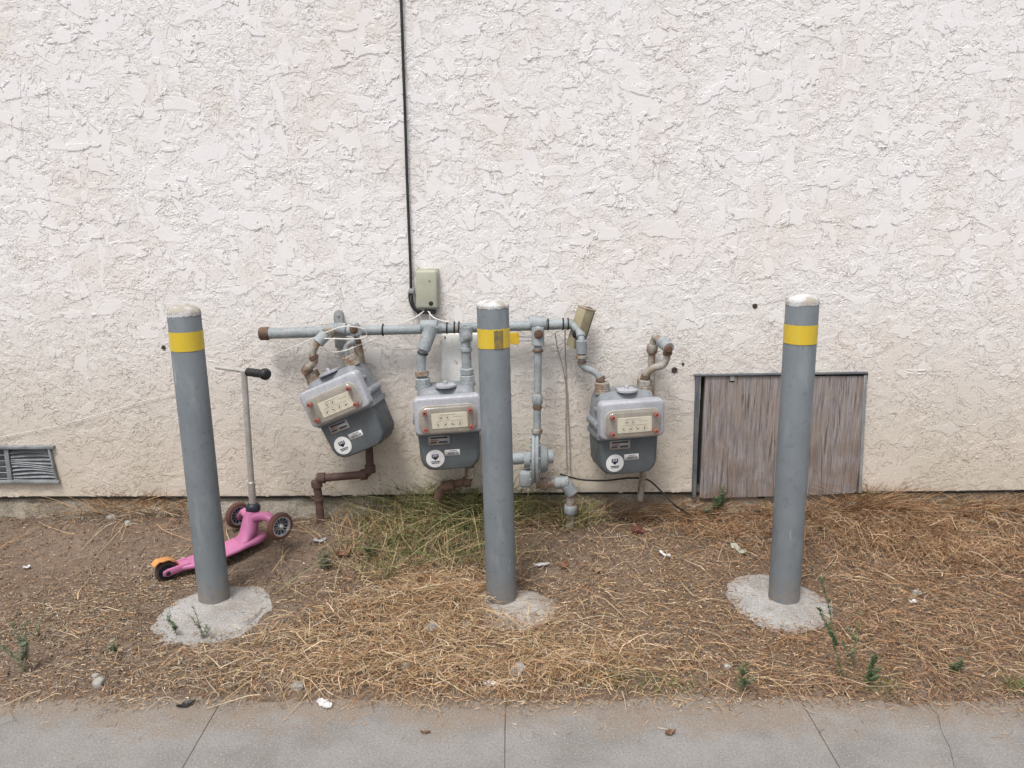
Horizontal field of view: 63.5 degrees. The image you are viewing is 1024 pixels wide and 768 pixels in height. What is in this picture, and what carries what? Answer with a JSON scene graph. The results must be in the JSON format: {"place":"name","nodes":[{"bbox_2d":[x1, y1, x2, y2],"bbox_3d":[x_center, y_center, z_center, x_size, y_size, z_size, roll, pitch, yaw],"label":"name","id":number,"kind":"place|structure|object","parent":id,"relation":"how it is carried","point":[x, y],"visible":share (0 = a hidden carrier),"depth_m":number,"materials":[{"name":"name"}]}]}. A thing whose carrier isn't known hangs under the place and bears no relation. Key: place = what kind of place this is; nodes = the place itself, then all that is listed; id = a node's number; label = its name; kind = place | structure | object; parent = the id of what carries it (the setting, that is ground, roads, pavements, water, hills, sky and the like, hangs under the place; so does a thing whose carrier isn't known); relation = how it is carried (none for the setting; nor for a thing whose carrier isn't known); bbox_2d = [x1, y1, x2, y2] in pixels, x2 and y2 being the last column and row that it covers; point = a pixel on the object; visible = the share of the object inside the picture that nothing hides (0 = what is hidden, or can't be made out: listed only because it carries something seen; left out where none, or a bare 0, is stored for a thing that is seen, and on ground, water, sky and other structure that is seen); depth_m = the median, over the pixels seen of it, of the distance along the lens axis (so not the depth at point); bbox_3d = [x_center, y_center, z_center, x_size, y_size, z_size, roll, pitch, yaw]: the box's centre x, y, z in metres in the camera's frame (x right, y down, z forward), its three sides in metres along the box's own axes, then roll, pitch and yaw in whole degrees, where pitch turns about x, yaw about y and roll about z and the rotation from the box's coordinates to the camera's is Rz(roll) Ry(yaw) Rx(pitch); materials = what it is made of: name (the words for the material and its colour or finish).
{"place":"outdoors","nodes":[
{"label":"outdoors","id":0,"kind":"place"},
{"bbox_2d":[0,513,1023,706],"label":"soil","id":1,"kind":"structure","parent":0,"point":[74,550],"depth_m":3.11,"materials":[{"name":"brown soil"}]},
{"bbox_2d":[0,620,31,671],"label":"weed","id":2,"kind":"object","parent":1,"relation":"on","point":[22,643],"visible":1,"depth_m":2.65,"materials":[{"name":"green plant"}]},
{"bbox_2d":[29,600,45,637],"bbox_3d":[-1.624,0.816,2.835,0.068,0.169,0.044,-9,16,-36],"label":"weed","id":3,"kind":"object","parent":1,"relation":"on","point":[39,633],"visible":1,"depth_m":2.84,"materials":[{"name":"green plant"}]},
{"bbox_2d":[91,673,99,677],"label":"stone","id":4,"kind":"object","parent":1,"relation":"on","point":[95,675],"visible":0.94,"depth_m":2.63,"materials":[{"name":"white stone"}]},
{"bbox_2d":[92,676,105,688],"bbox_3d":[-1.298,0.938,2.597,0.036,0.032,0.041,0,13,0],"label":"stone","id":5,"kind":"object","parent":1,"relation":"on","point":[99,681],"visible":1,"depth_m":2.58,"materials":[{"name":"white stone"}]},
{"bbox_2d":[106,514,117,518],"bbox_3d":[-1.803,0.597,3.731,0.050,0.022,0.037,0,13,0],"label":"stone","id":6,"kind":"object","parent":1,"relation":"on","point":[109,516],"visible":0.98,"depth_m":3.72,"materials":[{"name":"beige stone"}]},
{"bbox_2d":[106,637,119,658],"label":"weed","id":7,"kind":"object","parent":1,"relation":"on","point":[113,648],"visible":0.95,"depth_m":2.71,"materials":[{"name":"green plant"}]},
{"bbox_2d":[124,520,131,526],"bbox_3d":[-1.698,0.617,3.659,0.029,0.029,0.030,12,17,42],"label":"stone","id":8,"kind":"object","parent":1,"relation":"on","point":[127,522],"visible":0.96,"depth_m":3.65,"materials":[{"name":"beige stone"}]},
{"bbox_2d":[165,612,178,634],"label":"weed","id":9,"kind":"object","parent":1,"relation":"on","point":[174,626],"visible":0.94,"depth_m":2.88,"materials":[{"name":"green plant"}]},
{"bbox_2d":[189,605,211,638],"bbox_3d":[-1.079,0.834,2.866,0.076,0.145,0.040,-7,14,-27],"label":"weed","id":10,"kind":"object","parent":1,"relation":"on","point":[202,631],"visible":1,"depth_m":2.87,"materials":[{"name":"green plant"}]},
{"bbox_2d":[150,304,271,646],"bbox_3d":[-1.099,0.326,2.920,0.484,1.180,0.551,0,13,0],"label":"bollard","id":11,"kind":"object","parent":1,"relation":"on","point":[219,609],"visible":0.93,"depth_m":3.01,"materials":[{"name":"metal"}]},
{"bbox_2d":[151,365,292,581],"bbox_3d":[-1.202,0.360,3.327,0.354,0.831,0.497,10,16,39],"label":"kick scooter","id":12,"kind":"object","parent":1,"relation":"on","point":[248,517],"visible":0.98,"depth_m":3.44,"materials":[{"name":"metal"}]},
{"bbox_2d":[291,681,303,690],"bbox_3d":[-0.665,0.939,2.572,0.037,0.026,0.034,0,13,0],"label":"stone","id":13,"kind":"object","parent":1,"relation":"on","point":[299,685],"visible":0.98,"depth_m":2.56,"materials":[{"name":"beige stone"}]},
{"bbox_2d":[313,538,326,542],"bbox_3d":[-0.825,0.671,3.554,0.060,0.019,0.019,-2,13,-10],"label":"paper scrap","id":14,"kind":"object","parent":1,"relation":"on","point":[317,540],"visible":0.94,"depth_m":3.56,"materials":[{"name":"white paper"}]},
{"bbox_2d":[316,545,332,569],"bbox_3d":[-0.761,0.713,3.371,0.080,0.121,0.063,0,13,0],"label":"weed","id":15,"kind":"object","parent":1,"relation":"on","point":[325,561],"visible":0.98,"depth_m":3.37,"materials":[{"name":"green plant"}]},
{"bbox_2d":[336,548,350,556],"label":"dead leaf","id":16,"kind":"object","parent":1,"relation":"on","point":[341,553],"visible":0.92,"depth_m":3.47,"materials":[{"name":"brown plant"}]},
{"bbox_2d":[361,539,379,560],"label":"weed","id":17,"kind":"object","parent":1,"relation":"on","point":[367,550],"visible":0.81,"depth_m":3.42,"materials":[{"name":"green plant"}]},
{"bbox_2d":[400,662,409,669],"bbox_3d":[-0.348,0.917,2.691,0.032,0.027,0.032,10,16,38],"label":"stone","id":18,"kind":"object","parent":1,"relation":"on","point":[406,664],"visible":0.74,"depth_m":2.68,"materials":[{"name":"beige stone"}]},
{"bbox_2d":[424,622,437,631],"bbox_3d":[-0.281,0.859,2.928,0.048,0.036,0.052,7,15,30],"label":"stone","id":19,"kind":"object","parent":1,"relation":"on","point":[432,624],"visible":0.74,"depth_m":2.91,"materials":[{"name":"beige stone"}]},
{"bbox_2d":[483,680,500,685],"bbox_3d":[-0.063,0.938,2.595,0.055,0.022,0.027,0,13,0],"label":"paper scrap","id":20,"kind":"object","parent":1,"relation":"on","point":[485,683],"visible":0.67,"depth_m":2.60,"materials":[{"name":"white paper"}]},
{"bbox_2d":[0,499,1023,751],"bbox_3d":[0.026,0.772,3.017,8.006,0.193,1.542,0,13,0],"label":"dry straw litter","id":21,"kind":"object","parent":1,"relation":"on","point":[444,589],"visible":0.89,"depth_m":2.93,"materials":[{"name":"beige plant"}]},
{"bbox_2d":[472,299,555,630],"bbox_3d":[0.025,0.299,3.003,0.408,1.198,0.392,0,13,0],"label":"bollard","id":22,"kind":"object","parent":1,"relation":"on","point":[493,335],"visible":0.86,"depth_m":3.01,"materials":[{"name":"metal"}]},
{"bbox_2d":[8,478,1023,573],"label":"dry brush","id":23,"kind":"object","parent":1,"relation":"on","point":[878,503],"visible":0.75,"depth_m":3.70,"materials":[{"name":"brown plant"}]},
{"bbox_2d":[508,663,525,675],"bbox_3d":[0.016,0.922,2.661,0.047,0.028,0.060,6,14,26],"label":"paper scrap","id":24,"kind":"object","parent":1,"relation":"on","point":[520,665],"visible":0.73,"depth_m":2.67,"materials":[{"name":"white paper"}]},
{"bbox_2d":[533,562,549,565],"bbox_3d":[0.119,0.741,3.404,0.070,0.020,0.017,0,13,0],"label":"paper scrap","id":25,"kind":"object","parent":1,"relation":"on","point":[542,564],"visible":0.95,"depth_m":3.40,"materials":[{"name":"white paper"}]},
{"bbox_2d":[560,558,567,568],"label":"dead leaf","id":26,"kind":"object","parent":1,"relation":"on","point":[564,563],"visible":1,"depth_m":3.41,"materials":[{"name":"brown plant"}]},
{"bbox_2d":[591,567,604,572],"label":"dead leaf","id":27,"kind":"object","parent":1,"relation":"on","point":[600,570],"visible":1,"depth_m":3.37,"materials":[{"name":"brown plant"}]},
{"bbox_2d":[227,472,1023,709],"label":"green grass","id":28,"kind":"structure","parent":1,"relation":"on","point":[469,509],"depth_m":3.56,"materials":[{"name":"green plant"}]},
{"bbox_2d":[630,525,642,533],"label":"dead leaf","id":29,"kind":"object","parent":1,"relation":"on","point":[639,528],"visible":0.95,"depth_m":3.62,"materials":[{"name":"brown plant"}]},
{"bbox_2d":[659,550,670,556],"bbox_3d":[0.641,0.712,3.468,0.055,0.023,0.015,9,16,36],"label":"paper scrap","id":30,"kind":"object","parent":1,"relation":"on","point":[662,553],"visible":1,"depth_m":3.47,"materials":[{"name":"white paper"}]},
{"bbox_2d":[704,486,727,521],"bbox_3d":[0.905,0.540,3.691,0.115,0.176,0.088,0,13,0],"label":"weed","id":31,"kind":"object","parent":1,"relation":"on","point":[719,501],"visible":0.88,"depth_m":3.69,"materials":[{"name":"green plant"}]},
{"bbox_2d":[724,663,731,670],"bbox_3d":[0.705,0.924,2.703,0.026,0.021,0.025,5,13,20],"label":"stone","id":32,"kind":"object","parent":1,"relation":"on","point":[729,666],"visible":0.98,"depth_m":2.69,"materials":[{"name":"white stone"}]},
{"bbox_2d":[730,543,745,554],"bbox_3d":[0.957,0.695,3.500,0.033,0.031,0.080,-10,16,-37],"label":"tissue scrap","id":33,"kind":"object","parent":1,"relation":"on","point":[740,550],"visible":0.98,"depth_m":3.50,"materials":[{"name":"white paper"}]},
{"bbox_2d":[736,662,756,693],"bbox_3d":[0.723,0.909,2.555,0.069,0.112,0.047,0,13,0],"label":"weed","id":34,"kind":"object","parent":1,"relation":"on","point":[743,672],"visible":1,"depth_m":2.56,"materials":[{"name":"green plant"}]},
{"bbox_2d":[726,294,832,633],"bbox_3d":[1.023,0.277,3.046,0.449,1.219,0.617,0,13,0],"label":"bollard","id":35,"kind":"object","parent":1,"relation":"on","point":[780,587],"visible":0.82,"depth_m":3.02,"materials":[{"name":"metal"}]},
{"bbox_2d":[815,576,846,677],"bbox_3d":[1.006,0.778,2.562,0.125,0.364,0.124,0,13,0],"label":"weed","id":36,"kind":"object","parent":1,"relation":"on","point":[833,637],"visible":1,"depth_m":2.60,"materials":[{"name":"green plant"}]},
{"bbox_2d":[840,609,862,667],"bbox_3d":[1.085,0.828,2.657,0.078,0.219,0.035,-3,13,-13],"label":"weed","id":37,"kind":"object","parent":1,"relation":"on","point":[854,639],"visible":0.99,"depth_m":2.66,"materials":[{"name":"green plant"}]},
{"bbox_2d":[863,654,881,683],"bbox_3d":[1.132,0.896,2.574,0.057,0.123,0.060,-6,14,-23],"label":"weed","id":38,"kind":"object","parent":1,"relation":"on","point":[869,673],"visible":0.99,"depth_m":2.58,"materials":[{"name":"green plant"}]},
{"bbox_2d":[912,590,921,594],"bbox_3d":[1.567,0.806,3.203,0.042,0.025,0.029,0,13,0],"label":"stone","id":39,"kind":"object","parent":1,"relation":"on","point":[916,591],"visible":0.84,"depth_m":3.19,"materials":[{"name":"beige stone"}]},
{"bbox_2d":[949,656,965,672],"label":"weed","id":40,"kind":"object","parent":1,"relation":"on","point":[959,665],"visible":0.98,"depth_m":2.65,"materials":[{"name":"green plant"}]},
{"bbox_2d":[0,693,1023,767],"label":"sidewalk","id":41,"kind":"structure","parent":0,"point":[62,737],"depth_m":2.38,"materials":[{"name":"concrete"}]},
{"bbox_2d":[176,700,194,706],"bbox_3d":[-0.987,0.967,2.507,0.046,0.012,0.032,0,13,0],"label":"plastic scrap","id":42,"kind":"object","parent":41,"relation":"on","point":[184,704],"visible":1,"depth_m":2.51,"materials":[{"name":"grey plastic"}]},
{"bbox_2d":[316,698,331,707],"bbox_3d":[-0.568,0.970,2.512,0.062,0.010,0.031,9,16,36],"label":"plastic scrap","id":43,"kind":"object","parent":41,"relation":"on","point":[321,702],"visible":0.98,"depth_m":2.51,"materials":[{"name":"plastic"}]},
{"bbox_2d":[665,728,675,734],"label":"dead leaf","id":44,"kind":"object","parent":41,"relation":"on","point":[670,731],"visible":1,"depth_m":2.38,"materials":[{"name":"brown plant"}]},
{"bbox_2d":[182,698,954,767],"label":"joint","id":45,"kind":"object","parent":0,"point":[505,736],"depth_m":2.37,"materials":[{"name":"concrete"}]},
{"label":"ground","id":46,"kind":"structure","parent":0,"visible":0},
{"bbox_2d":[0,0,1023,520],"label":"stucco building","id":47,"kind":"structure","parent":46,"relation":"on","point":[706,186],"depth_m":3.48,"materials":[{"name":"paint"}]},
{"bbox_2d":[0,445,60,483],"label":"foundation vent","id":48,"kind":"object","parent":47,"relation":"attached to","point":[27,464],"visible":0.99,"depth_m":3.72,"materials":[{"name":"metal"}]},
{"bbox_2d":[400,0,423,314],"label":"wall cable","id":49,"kind":"object","parent":47,"relation":"attached to","point":[411,292],"depth_m":3.42,"materials":[{"name":"black rubber"}]},
{"bbox_2d":[415,267,439,313],"bbox_3d":[-0.359,-0.396,3.518,0.095,0.195,0.059,0,13,0],"label":"junction box","id":50,"kind":"object","parent":47,"relation":"attached to","point":[427,287],"visible":0.99,"depth_m":3.49,"materials":[{"name":"beige metal"}]},
{"bbox_2d":[396,311,423,324],"bbox_3d":[-0.437,-0.280,3.527,0.126,0.066,0.024,2,13,7],"label":"wire","id":51,"kind":"object","parent":50,"relation":"attached to","point":[410,319],"visible":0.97,"depth_m":3.52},
{"bbox_2d":[258,310,605,382],"bbox_3d":[-0.340,-0.158,3.494,1.460,0.288,0.203,0,13,0],"label":"gas pipe manifold","id":52,"kind":"object","parent":47,"relation":"attached to","point":[428,330],"visible":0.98,"depth_m":3.47,"materials":[{"name":"paint"}]},
{"bbox_2d":[1,326,366,436],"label":"wire","id":53,"kind":"object","parent":52,"relation":"hanging from","point":[243,367],"visible":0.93,"depth_m":3.49,"materials":[{"name":"white metal"}]},
{"bbox_2d":[299,353,393,457],"bbox_3d":[-0.691,0.096,3.460,0.293,0.386,0.248,-22,8,14],"label":"gas meter","id":54,"kind":"object","parent":52,"relation":"attached to","point":[346,408],"visible":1,"depth_m":3.40,"materials":[{"name":"grey metal"}]},
{"bbox_2d":[311,339,375,524],"bbox_3d":[-0.744,0.240,3.624,0.288,0.879,0.066,0,13,0],"label":"brown riser pipe","id":55,"kind":"object","parent":54,"relation":"attached to","point":[361,474],"visible":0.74,"depth_m":3.64,"materials":[{"name":"metal"}]},
{"bbox_2d":[324,338,375,352],"bbox_3d":[-0.677,-0.157,3.441,0.219,0.056,0.079,-1,13,-5],"label":"wire","id":56,"kind":"object","parent":52,"relation":"hanging from","point":[350,348],"visible":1,"depth_m":3.45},
{"bbox_2d":[412,374,480,469],"bbox_3d":[-0.268,0.160,3.480,0.293,0.386,0.248,-4,13,-4],"label":"gas meter","id":57,"kind":"object","parent":52,"relation":"attached to","point":[446,420],"visible":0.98,"depth_m":3.42,"materials":[{"name":"grey metal"}]},
{"bbox_2d":[433,466,474,501],"bbox_3d":[-0.253,0.405,3.620,0.186,0.222,0.048,-1,13,-4],"label":"stub pipe","id":58,"kind":"object","parent":57,"relation":"attached to","point":[452,484],"visible":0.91,"depth_m":3.61,"materials":[{"name":"metal"}]},
{"bbox_2d":[513,326,576,529],"bbox_3d":[0.112,0.227,3.561,0.313,0.964,0.201,-7,15,-30],"label":"gas regulator","id":59,"kind":"object","parent":52,"relation":"attached to","point":[539,457],"visible":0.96,"depth_m":3.53,"materials":[{"name":"paint"}]},
{"bbox_2d":[510,332,531,344],"bbox_3d":[0.028,-0.190,3.464,0.114,0.053,0.010,-1,13,-6],"label":"yellow tag","id":60,"kind":"object","parent":59,"relation":"attached to","point":[514,338],"visible":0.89,"depth_m":3.46,"materials":[{"name":"yellow plastic"}]},
{"bbox_2d":[564,330,570,473],"bbox_3d":[0.239,0.084,3.636,0.047,0.656,0.023,-9,15,-34],"label":"wire","id":61,"kind":"object","parent":52,"relation":"hanging from","point":[567,401],"visible":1,"depth_m":3.64,"materials":[{"name":"grey metal"}]},
{"bbox_2d":[566,305,595,348],"bbox_3d":[0.285,-0.238,3.493,0.111,0.192,0.087,-8,15,-32],"label":"junction box","id":62,"kind":"object","parent":52,"relation":"attached to","point":[583,317],"visible":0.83,"depth_m":3.47,"materials":[{"name":"beige metal"}]},
{"bbox_2d":[586,378,663,474],"bbox_3d":[0.476,0.179,3.483,0.292,0.386,0.248,-4,13,-10],"label":"gas meter","id":63,"kind":"object","parent":52,"relation":"attached to","point":[625,427],"visible":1,"depth_m":3.42,"materials":[{"name":"grey metal"}]},
{"bbox_2d":[441,333,480,435],"bbox_3d":[-0.216,0.006,3.619,0.179,0.459,0.028,0,13,0],"label":"backing panel","id":64,"kind":"object","parent":47,"relation":"attached to","point":[451,359],"visible":0.38,"depth_m":3.58,"materials":[{"name":"white metal"}]},
{"bbox_2d":[555,333,566,470],"bbox_3d":[0.212,0.090,3.638,0.071,0.644,0.021,-5,14,-21],"label":"wire","id":65,"kind":"object","parent":47,"relation":"attached to","point":[566,398],"visible":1,"depth_m":3.63,"materials":[{"name":"metal"}]},
{"bbox_2d":[560,473,710,521],"bbox_3d":[0.553,0.516,3.665,0.680,0.217,0.120,0,13,0],"label":"cable","id":66,"kind":"object","parent":47,"relation":"attached to","point":[661,491],"visible":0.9,"depth_m":3.68,"materials":[{"name":"black rubber"}]},
{"bbox_2d":[637,334,673,500],"bbox_3d":[0.604,0.165,3.550,0.131,0.752,0.191,0,13,0],"label":"outlet pipe","id":67,"kind":"object","parent":47,"relation":"attached to","point":[665,345],"visible":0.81,"depth_m":3.49,"materials":[{"name":"metal"}]},
{"bbox_2d":[691,371,867,498],"bbox_3d":[1.184,0.229,3.718,0.776,0.651,0.103,0,13,0],"label":"hatch board","id":68,"kind":"object","parent":47,"relation":"attached to","point":[736,420],"visible":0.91,"depth_m":3.67,"materials":[{"name":"brown wood"}]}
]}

